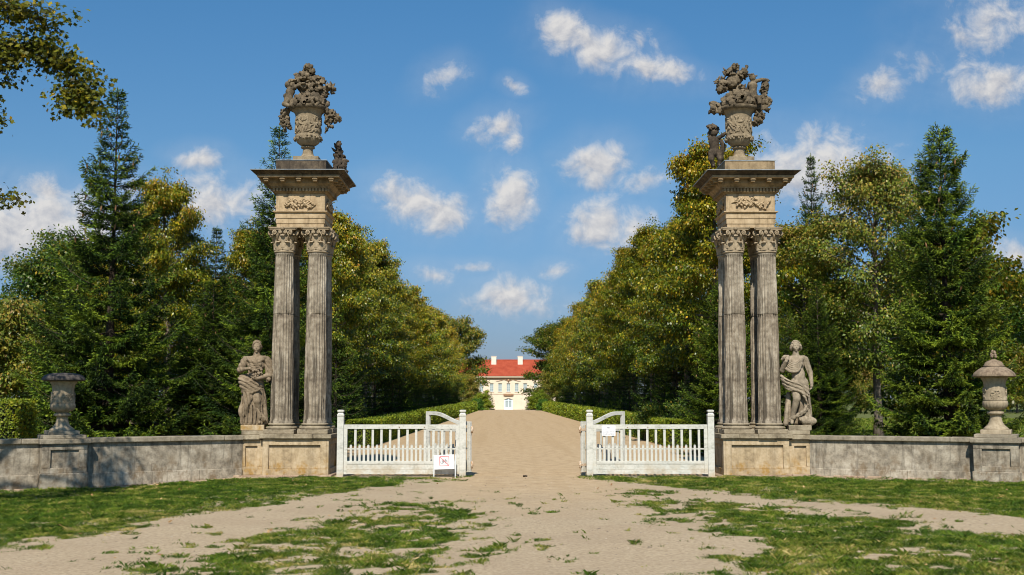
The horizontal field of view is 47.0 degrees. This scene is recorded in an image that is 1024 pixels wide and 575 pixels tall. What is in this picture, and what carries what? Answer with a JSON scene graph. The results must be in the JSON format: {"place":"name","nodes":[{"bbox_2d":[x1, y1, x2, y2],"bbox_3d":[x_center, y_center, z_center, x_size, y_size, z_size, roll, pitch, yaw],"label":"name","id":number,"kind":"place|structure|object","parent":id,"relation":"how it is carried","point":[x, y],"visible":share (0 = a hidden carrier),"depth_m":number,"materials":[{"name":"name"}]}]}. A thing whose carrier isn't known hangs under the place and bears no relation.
{"place":"outdoors","nodes":[
{"label":"outdoors","id":0,"kind":"place"},
{"bbox_2d":[0,399,1023,574],"bbox_3d":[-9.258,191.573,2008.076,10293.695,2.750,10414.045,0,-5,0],"label":"ground","id":1,"kind":"structure","parent":0,"point":[541,450],"depth_m":15.68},
{"bbox_2d":[0,397,38,438],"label":"clipped bush","id":2,"kind":"object","parent":1,"relation":"on","point":[17,417],"visible":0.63,"depth_m":27.24,"materials":[{"name":"green plant"}]},
{"bbox_2d":[0,438,39,490],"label":"park wall","id":3,"kind":"structure","parent":1,"relation":"on","point":[19,464],"depth_m":22.55,"materials":[{"name":"stone"}]},
{"bbox_2d":[0,290,73,419],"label":"shrub","id":4,"kind":"object","parent":1,"relation":"on","point":[11,321],"visible":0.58,"depth_m":41.22,"materials":[{"name":"green plant"}]},
{"bbox_2d":[0,0,119,215],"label":"maple tree","id":5,"kind":"object","parent":1,"relation":"on","point":[80,97],"visible":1,"depth_m":19.77,"materials":[{"name":"green plant"}]},
{"bbox_2d":[37,434,90,488],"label":"wall pier","id":6,"kind":"structure","parent":1,"relation":"on","point":[63,461],"depth_m":22.77,"materials":[{"name":"stone"}]},
{"bbox_2d":[41,373,85,434],"bbox_3d":[-8.862,2.291,23.205,0.839,1.215,0.822,3,-6,-31],"label":"stone urn","id":7,"kind":"object","parent":6,"relation":"on","point":[62,403],"visible":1,"depth_m":23.03,"materials":[{"name":"grey stone"}]},
{"bbox_2d":[4,254,141,436],"bbox_3d":[-13.423,2.101,35.346,4.739,6.285,4.603,2,-6,-20],"label":"spruce tree","id":8,"kind":"object","parent":1,"relation":"on","point":[58,309],"visible":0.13,"depth_m":35.11,"materials":[{"name":"green plant"}]},
{"bbox_2d":[0,224,157,426],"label":"oak tree","id":9,"kind":"object","parent":1,"relation":"on","point":[39,277],"visible":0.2,"depth_m":58.53,"materials":[{"name":"green plant"}]},
{"bbox_2d":[17,87,205,436],"bbox_3d":[-10.885,-0.167,32.175,5.118,10.980,5.855,1,-5,-7],"label":"spruce tree","id":10,"kind":"object","parent":1,"relation":"on","point":[118,401],"visible":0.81,"depth_m":31.89,"materials":[{"name":"green plant"}]},
{"bbox_2d":[70,261,181,423],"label":"lime tree","id":11,"kind":"object","parent":1,"relation":"on","point":[119,326],"visible":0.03,"depth_m":43.52,"materials":[{"name":"green plant"}]},
{"bbox_2d":[56,251,197,424],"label":"oak tree","id":12,"kind":"object","parent":1,"relation":"on","point":[93,278],"visible":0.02,"depth_m":57.03,"materials":[{"name":"green plant"}]},
{"bbox_2d":[94,166,233,413],"bbox_3d":[-11.908,0.643,40.233,4.225,9.820,4.046,5,-8,-44],"label":"lime tree","id":13,"kind":"object","parent":1,"relation":"on","point":[171,201],"visible":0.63,"depth_m":39.82,"materials":[{"name":"green plant"}]},
{"bbox_2d":[87,435,242,486],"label":"park wall","id":14,"kind":"structure","parent":1,"relation":"on","point":[123,461],"depth_m":23.98,"materials":[{"name":"stone"}]},
{"bbox_2d":[140,281,251,435],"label":"spruce tree","id":15,"kind":"object","parent":1,"relation":"on","point":[197,354],"visible":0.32,"depth_m":34.75,"materials":[{"name":"green plant"}]},
{"bbox_2d":[139,281,267,432],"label":"spruce tree","id":16,"kind":"object","parent":1,"relation":"on","point":[183,364],"visible":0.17,"depth_m":36.49,"materials":[{"name":"green plant"}]},
{"bbox_2d":[170,225,242,406],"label":"spruce tree","id":17,"kind":"object","parent":1,"relation":"on","point":[223,271],"visible":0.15,"depth_m":43.62,"materials":[{"name":"green plant"}]},
{"bbox_2d":[212,215,274,349],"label":"lime tree","id":18,"kind":"object","parent":1,"relation":"on","point":[238,258],"visible":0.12,"depth_m":46.12,"materials":[{"name":"green plant"}]},
{"bbox_2d":[231,211,305,412],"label":"spruce tree","id":19,"kind":"object","parent":1,"relation":"on","point":[251,301],"visible":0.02,"depth_m":39.26,"materials":[{"name":"green plant"}]},
{"bbox_2d":[187,126,363,446],"bbox_3d":[-6.697,0.258,33.748,4.668,9.985,4.534,3,-6,-29],"label":"spruce tree","id":20,"kind":"object","parent":1,"relation":"on","point":[261,312],"visible":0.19,"depth_m":33.20,"materials":[{"name":"green plant"}]},
{"bbox_2d":[233,160,355,476],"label":"gate pillar","id":21,"kind":"structure","parent":1,"relation":"on","point":[307,193],"depth_m":25.33,"materials":[{"name":"stone"}]},
{"bbox_2d":[237,340,272,429],"bbox_3d":[-5.509,2.089,25.231,0.794,1.932,0.553,0,-5,-4],"label":"statue","id":22,"kind":"object","parent":21,"relation":"on","point":[252,412],"visible":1,"depth_m":25.09,"materials":[{"name":"stone"}]},
{"bbox_2d":[278,63,341,159],"bbox_3d":[-4.509,-3.880,26.274,1.244,2.307,0.950,4,-6,-34],"label":"flower urn","id":23,"kind":"object","parent":21,"relation":"on","point":[308,105],"visible":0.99,"depth_m":26.11,"materials":[{"name":"stone"}]},
{"bbox_2d":[331,140,348,172],"bbox_3d":[-3.898,-2.844,26.649,0.418,0.941,0.397,0,-5,0],"label":"cherub statue","id":24,"kind":"object","parent":21,"relation":"on","point":[340,161],"visible":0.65,"depth_m":26.55,"materials":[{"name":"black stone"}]},
{"bbox_2d":[299,202,385,375],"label":"lime tree","id":25,"kind":"object","parent":1,"relation":"on","point":[350,248],"visible":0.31,"depth_m":44.25,"materials":[{"name":"green plant"}]},
{"bbox_2d":[331,327,369,420],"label":"understorey spruce","id":26,"kind":"object","parent":1,"relation":"on","point":[345,400],"visible":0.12,"depth_m":46.34,"materials":[{"name":"green plant"}]},
{"bbox_2d":[331,352,370,421],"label":"understorey spruce","id":27,"kind":"object","parent":1,"relation":"on","point":[355,380],"visible":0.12,"depth_m":49.97,"materials":[{"name":"green plant"}]},
{"bbox_2d":[300,214,407,403],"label":"lime tree","id":28,"kind":"object","parent":1,"relation":"on","point":[381,286],"visible":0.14,"depth_m":50.58,"materials":[{"name":"green plant"}]},
{"bbox_2d":[331,304,379,433],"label":"understorey spruce","id":29,"kind":"object","parent":1,"relation":"on","point":[336,405],"visible":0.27,"depth_m":42.87,"materials":[{"name":"green plant"}]},
{"bbox_2d":[349,366,382,418],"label":"understorey spruce","id":30,"kind":"object","parent":1,"relation":"on","point":[368,398],"visible":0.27,"depth_m":54.04,"materials":[{"name":"green plant"}]},
{"bbox_2d":[334,266,420,412],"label":"lime tree","id":31,"kind":"object","parent":1,"relation":"on","point":[402,336],"visible":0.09,"depth_m":64.06,"materials":[{"name":"green plant"}]},
{"bbox_2d":[338,228,417,415],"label":"lime tree","id":32,"kind":"object","parent":1,"relation":"on","point":[385,266],"visible":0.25,"depth_m":56.97,"materials":[{"name":"green plant"}]},
{"bbox_2d":[356,337,402,416],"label":"understorey spruce","id":33,"kind":"object","parent":1,"relation":"on","point":[389,391],"visible":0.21,"depth_m":59.71,"materials":[{"name":"green plant"}]},
{"bbox_2d":[370,354,412,413],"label":"understorey spruce","id":34,"kind":"object","parent":1,"relation":"on","point":[397,410],"visible":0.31,"depth_m":64.42,"materials":[{"name":"green plant"}]},
{"bbox_2d":[381,359,418,410],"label":"understorey spruce","id":35,"kind":"object","parent":1,"relation":"on","point":[408,399],"visible":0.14,"depth_m":69.34,"materials":[{"name":"green plant"}]},
{"bbox_2d":[336,410,465,476],"bbox_3d":[-2.335,3.341,24.886,2.728,1.500,0.144,0,-5,0],"label":"picket panel","id":36,"kind":"object","parent":1,"relation":"on","point":[372,466],"visible":0.94,"depth_m":24.85,"materials":[{"name":"white paint"}]},
{"bbox_2d":[426,411,473,471],"bbox_3d":[-1.345,3.317,25.381,1.375,1.271,0.066,-4,-7,39],"label":"gate leaf","id":37,"kind":"object","parent":36,"relation":"attached to","point":[469,461],"visible":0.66,"depth_m":25.37,"materials":[{"name":"white paint"}]},
{"bbox_2d":[380,275,426,413],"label":"lime tree","id":38,"kind":"object","parent":1,"relation":"on","point":[408,372],"visible":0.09,"depth_m":69.48,"materials":[{"name":"green plant"}]},
{"bbox_2d":[376,285,438,403],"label":"lime tree","id":39,"kind":"object","parent":1,"relation":"on","point":[418,353],"visible":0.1,"depth_m":76.40,"materials":[{"name":"green plant"}]},
{"bbox_2d":[346,401,477,445],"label":"clipped hedge","id":40,"kind":"object","parent":1,"relation":"on","point":[417,416],"visible":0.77,"depth_m":52.19,"materials":[{"name":"green plant"}]},
{"bbox_2d":[401,279,442,402],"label":"lime tree","id":41,"kind":"object","parent":1,"relation":"on","point":[419,301],"visible":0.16,"depth_m":82.74,"materials":[{"name":"green plant"}]},
{"bbox_2d":[398,306,446,401],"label":"lime tree","id":42,"kind":"object","parent":1,"relation":"on","point":[425,383],"visible":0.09,"depth_m":90.37,"materials":[{"name":"green plant"}]},
{"bbox_2d":[416,312,453,407],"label":"lime tree","id":43,"kind":"object","parent":1,"relation":"on","point":[437,379],"visible":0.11,"depth_m":96.45,"materials":[{"name":"green plant"}]},
{"bbox_2d":[423,297,458,400],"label":"lime tree","id":44,"kind":"object","parent":1,"relation":"on","point":[441,324],"visible":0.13,"depth_m":102.46,"materials":[{"name":"green plant"}]},
{"bbox_2d":[433,454,455,476],"bbox_3d":[-1.409,3.756,24.609,0.472,0.523,0.021,0,-5,3],"label":"warning sign","id":45,"kind":"object","parent":1,"relation":"on","point":[443,461],"visible":0.89,"depth_m":24.61,"materials":[{"name":"white plastic"}]},
{"bbox_2d":[428,305,462,392],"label":"lime tree","id":46,"kind":"object","parent":1,"relation":"on","point":[448,384],"visible":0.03,"depth_m":109.60,"materials":[{"name":"green plant"}]},
{"bbox_2d":[442,325,464,399],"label":"lime tree","id":47,"kind":"object","parent":1,"relation":"on","point":[453,334],"visible":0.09,"depth_m":130.12,"materials":[{"name":"green plant"}]},
{"bbox_2d":[445,338,467,395],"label":"lime tree","id":48,"kind":"object","parent":1,"relation":"on","point":[459,381],"visible":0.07,"depth_m":135.96,"materials":[{"name":"green plant"}]},
{"bbox_2d":[450,372,481,401],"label":"shrub","id":49,"kind":"object","parent":1,"relation":"on","point":[472,386],"visible":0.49,"depth_m":167.50,"materials":[{"name":"green plant"}]},
{"bbox_2d":[442,311,493,398],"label":"chestnut tree","id":50,"kind":"object","parent":1,"relation":"on","point":[466,331],"visible":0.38,"depth_m":170.11,"materials":[{"name":"green plant"}]},
{"bbox_2d":[473,389,494,409],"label":"round bush","id":51,"kind":"object","parent":1,"relation":"on","point":[485,396],"visible":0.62,"depth_m":162.68,"materials":[{"name":"green plant"}]},
{"bbox_2d":[459,356,560,409],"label":"palace","id":52,"kind":"structure","parent":1,"relation":"on","point":[507,381],"depth_m":398.72,"materials":[{"name":"paint"}]},
{"bbox_2d":[4,475,1023,572],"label":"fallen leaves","id":53,"kind":"object","parent":1,"relation":"on","point":[268,531],"visible":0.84,"depth_m":16.55,"materials":[{"name":"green plant"}]},
{"bbox_2d":[527,389,547,409],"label":"round bush","id":54,"kind":"object","parent":1,"relation":"on","point":[533,398],"visible":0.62,"depth_m":162.72,"materials":[{"name":"green plant"}]},
{"bbox_2d":[516,315,575,400],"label":"chestnut tree","id":55,"kind":"object","parent":1,"relation":"on","point":[542,337],"visible":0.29,"depth_m":176.84,"materials":[{"name":"green plant"}]},
{"bbox_2d":[534,371,560,401],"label":"shrub","id":56,"kind":"object","parent":1,"relation":"on","point":[547,387],"visible":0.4,"depth_m":169.56,"materials":[{"name":"green plant"}]},
{"bbox_2d":[543,323,567,400],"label":"lime tree","id":57,"kind":"object","parent":1,"relation":"on","point":[548,374],"visible":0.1,"depth_m":146.81,"materials":[{"name":"green plant"}]},
{"bbox_2d":[551,320,580,399],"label":"lime tree","id":58,"kind":"object","parent":1,"relation":"on","point":[571,388],"visible":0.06,"depth_m":120.97,"materials":[{"name":"green plant"}]},
{"bbox_2d":[547,294,585,401],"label":"lime tree","id":59,"kind":"object","parent":1,"relation":"on","point":[561,358],"visible":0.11,"depth_m":114.72,"materials":[{"name":"green plant"}]},
{"bbox_2d":[557,311,590,394],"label":"lime tree","id":60,"kind":"object","parent":1,"relation":"on","point":[563,348],"visible":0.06,"depth_m":107.69,"materials":[{"name":"green plant"}]},
{"bbox_2d":[557,300,594,398],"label":"lime tree","id":61,"kind":"object","parent":1,"relation":"on","point":[572,366],"visible":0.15,"depth_m":101.43,"materials":[{"name":"green plant"}]},
{"bbox_2d":[566,296,603,407],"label":"lime tree","id":62,"kind":"object","parent":1,"relation":"on","point":[581,346],"visible":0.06,"depth_m":94.23,"materials":[{"name":"green plant"}]},
{"bbox_2d":[564,268,610,407],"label":"lime tree","id":63,"kind":"object","parent":1,"relation":"on","point":[595,286],"visible":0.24,"depth_m":88.26,"materials":[{"name":"green plant"}]},
{"bbox_2d":[584,375,612,406],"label":"understorey spruce","id":64,"kind":"object","parent":1,"relation":"on","point":[599,404],"visible":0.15,"depth_m":89.99,"materials":[{"name":"green plant"}]},
{"bbox_2d":[575,277,637,408],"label":"lime tree","id":65,"kind":"object","parent":1,"relation":"on","point":[600,384],"visible":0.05,"depth_m":80.89,"materials":[{"name":"green plant"}]},
{"bbox_2d":[542,401,691,445],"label":"clipped hedge","id":66,"kind":"object","parent":1,"relation":"on","point":[577,412],"visible":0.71,"depth_m":61.13,"materials":[{"name":"green plant"}]},
{"bbox_2d":[585,268,649,409],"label":"lime tree","id":67,"kind":"object","parent":1,"relation":"on","point":[599,364],"visible":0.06,"depth_m":74.36,"materials":[{"name":"green plant"}]},
{"bbox_2d":[604,367,631,409],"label":"understorey spruce","id":68,"kind":"object","parent":1,"relation":"on","point":[613,393],"visible":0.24,"depth_m":72.56,"materials":[{"name":"green plant"}]},
{"bbox_2d":[582,236,655,409],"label":"lime tree","id":69,"kind":"object","parent":1,"relation":"on","point":[609,340],"visible":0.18,"depth_m":68.04,"materials":[{"name":"green plant"}]},
{"bbox_2d":[612,364,643,411],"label":"understorey spruce","id":70,"kind":"object","parent":1,"relation":"on","point":[628,387],"visible":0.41,"depth_m":66.84,"materials":[{"name":"green plant"}]},
{"bbox_2d":[599,217,682,401],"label":"lime tree","id":71,"kind":"object","parent":1,"relation":"on","point":[630,268],"visible":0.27,"depth_m":61.17,"materials":[{"name":"green plant"}]},
{"bbox_2d":[625,401,666,440],"bbox_3d":[5.305,5.247,45.689,1.741,1.668,1.700,-3,-6,32],"label":"rose bush","id":72,"kind":"object","parent":1,"relation":"on","point":[652,409],"visible":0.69,"depth_m":45.53,"materials":[{"name":"green plant"}]},
{"bbox_2d":[586,410,714,476],"bbox_3d":[2.927,3.343,24.911,2.713,1.500,0.144,0,-5,0],"label":"picket panel","id":73,"kind":"object","parent":1,"relation":"on","point":[647,466],"visible":0.96,"depth_m":24.87,"materials":[{"name":"white paint"}]},
{"bbox_2d":[578,411,624,471],"bbox_3d":[1.944,3.318,25.392,1.375,1.271,0.066,5,-7,-40],"label":"gate leaf","id":74,"kind":"object","parent":73,"relation":"attached to","point":[582,462],"visible":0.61,"depth_m":25.38,"materials":[{"name":"white paint"}]},
{"bbox_2d":[629,342,671,415],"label":"understorey spruce","id":75,"kind":"object","parent":1,"relation":"on","point":[646,389],"visible":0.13,"depth_m":57.10,"materials":[{"name":"green plant"}]},
{"bbox_2d":[616,228,705,395],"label":"lime tree","id":76,"kind":"object","parent":1,"relation":"on","point":[648,348],"visible":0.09,"depth_m":55.07,"materials":[{"name":"green plant"}]},
{"bbox_2d":[649,371,675,415],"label":"understorey spruce","id":77,"kind":"object","parent":1,"relation":"on","point":[658,399],"visible":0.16,"depth_m":54.11,"materials":[{"name":"green plant"}]},
{"bbox_2d":[629,214,711,400],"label":"lime tree","id":78,"kind":"object","parent":1,"relation":"on","point":[648,361],"visible":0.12,"depth_m":48.93,"materials":[{"name":"green plant"}]},
{"bbox_2d":[647,359,698,435],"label":"understorey spruce","id":79,"kind":"object","parent":1,"relation":"on","point":[672,379],"visible":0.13,"depth_m":49.64,"materials":[{"name":"green plant"}]},
{"bbox_2d":[660,397,705,441],"bbox_3d":[6.161,4.877,42.578,1.889,1.853,1.934,0,-5,0],"label":"rose bush","id":80,"kind":"object","parent":1,"relation":"on","point":[677,406],"visible":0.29,"depth_m":42.33,"materials":[{"name":"green plant"}]},
{"bbox_2d":[674,305,717,443],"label":"understorey spruce","id":81,"kind":"object","parent":1,"relation":"on","point":[690,387],"visible":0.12,"depth_m":42.32,"materials":[{"name":"green plant"}]},
{"bbox_2d":[670,281,750,455],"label":"spruce tree","id":82,"kind":"object","parent":1,"relation":"on","point":[711,345],"visible":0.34,"depth_m":33.92,"materials":[{"name":"green plant"}]},
{"bbox_2d":[632,132,814,421],"bbox_3d":[7.313,-0.009,41.532,6.447,11.404,5.907,-4,-7,39],"label":"lime tree","id":83,"kind":"object","parent":1,"relation":"on","point":[696,222],"visible":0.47,"depth_m":41.21,"materials":[{"name":"green plant"}]},
{"bbox_2d":[693,160,820,476],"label":"gate pillar","id":84,"kind":"structure","parent":1,"relation":"on","point":[742,194],"depth_m":25.39,"materials":[{"name":"stone"}]},
{"bbox_2d":[706,123,725,167],"bbox_3d":[4.628,-3.192,26.445,0.531,0.991,0.376,0,-5,0],"label":"cherub statue","id":85,"kind":"object","parent":84,"relation":"on","point":[714,140],"visible":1,"depth_m":26.37,"materials":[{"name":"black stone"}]},
{"bbox_2d":[708,63,772,159],"bbox_3d":[5.112,-3.891,26.315,1.411,2.336,0.882,0,-5,0],"label":"flower urn","id":86,"kind":"object","parent":84,"relation":"on","point":[738,105],"visible":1,"depth_m":26.14,"materials":[{"name":"stone"}]},
{"bbox_2d":[780,340,816,429],"bbox_3d":[6.135,2.093,25.298,0.740,1.937,0.494,0,-5,5],"label":"statue","id":87,"kind":"object","parent":84,"relation":"on","point":[798,415],"visible":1,"depth_m":25.19,"materials":[{"name":"stone"}]},
{"bbox_2d":[778,307,828,434],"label":"spruce tree","id":88,"kind":"object","parent":1,"relation":"on","point":[785,350],"visible":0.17,"depth_m":40.86,"materials":[{"name":"green plant"}]},
{"bbox_2d":[744,208,888,385],"bbox_3d":[11.678,1.438,46.429,6.792,9.362,6.447,4,-7,-36],"label":"lime tree","id":89,"kind":"object","parent":1,"relation":"on","point":[791,236],"visible":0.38,"depth_m":45.77,"materials":[{"name":"green plant"}]},
{"bbox_2d":[778,152,870,435],"bbox_3d":[12.846,0.647,49.818,4.243,12.890,3.709,2,-6,-20],"label":"spruce tree","id":90,"kind":"object","parent":1,"relation":"on","point":[806,206],"visible":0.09,"depth_m":49.90,"materials":[{"name":"green plant"}]},
{"bbox_2d":[783,280,867,435],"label":"spruce tree","id":91,"kind":"object","parent":1,"relation":"on","point":[836,420],"visible":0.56,"depth_m":42.68,"materials":[{"name":"green plant"}]},
{"bbox_2d":[838,363,887,412],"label":"shrub","id":92,"kind":"object","parent":1,"relation":"on","point":[862,382],"visible":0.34,"depth_m":126.50,"materials":[{"name":"green plant"}]},
{"bbox_2d":[789,144,966,435],"bbox_3d":[13.585,0.209,44.785,6.447,11.558,6.792,0,-5,0],"label":"lime tree","id":93,"kind":"object","parent":1,"relation":"on","point":[870,182],"visible":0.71,"depth_m":44.12,"materials":[{"name":"green plant"}]},
{"bbox_2d":[809,435,973,480],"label":"park wall","id":94,"kind":"structure","parent":1,"relation":"on","point":[894,457],"depth_m":24.25,"materials":[{"name":"stone"}]},
{"bbox_2d":[846,283,937,404],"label":"oak tree","id":95,"kind":"object","parent":1,"relation":"on","point":[879,345],"visible":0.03,"depth_m":161.89,"materials":[{"name":"green plant"}]},
{"bbox_2d":[857,208,1023,431],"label":"chestnut tree","id":96,"kind":"object","parent":1,"relation":"on","point":[1002,288],"visible":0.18,"depth_m":49.37,"materials":[{"name":"green plant"}]},
{"bbox_2d":[864,121,1023,436],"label":"spruce tree","id":97,"kind":"object","parent":1,"relation":"on","point":[962,335],"visible":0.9,"depth_m":31.22,"materials":[{"name":"green plant"}]},
{"bbox_2d":[938,264,1023,410],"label":"oak tree","id":98,"kind":"object","parent":1,"relation":"on","point":[1017,318],"visible":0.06,"depth_m":136.04,"materials":[{"name":"green plant"}]},
{"bbox_2d":[970,433,1021,482],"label":"wall pier","id":99,"kind":"structure","parent":1,"relation":"on","point":[996,457],"depth_m":23.21,"materials":[{"name":"stone"}]},
{"bbox_2d":[972,350,1015,434],"bbox_3d":[9.716,2.097,23.674,0.830,1.690,0.830,-3,-6,25],"label":"stone urn","id":100,"kind":"object","parent":99,"relation":"on","point":[993,374],"visible":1,"depth_m":23.49,"materials":[{"name":"beige stone"}]},
{"bbox_2d":[1001,345,1023,412],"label":"shrub","id":101,"kind":"object","parent":1,"relation":"on","point":[1020,397],"visible":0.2,"depth_m":127.01,"materials":[{"name":"green plant"}]},
{"bbox_2d":[1019,437,1023,480],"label":"park wall","id":102,"kind":"structure","parent":1,"relation":"on","point":[1021,447],"depth_m":23.23,"materials":[{"name":"stone"}]},
{"bbox_2d":[0,474,1023,574],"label":"grass","id":103,"kind":"structure","parent":0,"point":[98,500],"depth_m":15.58,"materials":[{"name":"green plant"}]},
{"bbox_2d":[0,475,1023,574],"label":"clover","id":104,"kind":"object","parent":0,"point":[544,546],"visible":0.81,"depth_m":15.94,"materials":[{"name":"green plant"}]},
{"bbox_2d":[0,0,1023,398],"label":"sky","id":105,"kind":"structure","parent":0,"point":[501,150],"materials":[{"name":"blue"}]},
{"bbox_2d":[42,417,1023,436],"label":"lawn grass","id":106,"kind":"structure","parent":0,"point":[868,422],"depth_m":71.11,"materials":[{"name":"green plant"}]},
{"bbox_2d":[45,477,1020,572],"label":"loose stones","id":107,"kind":"object","parent":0,"point":[531,518],"visible":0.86,"depth_m":15.79,"materials":[{"name":"grey stone"}]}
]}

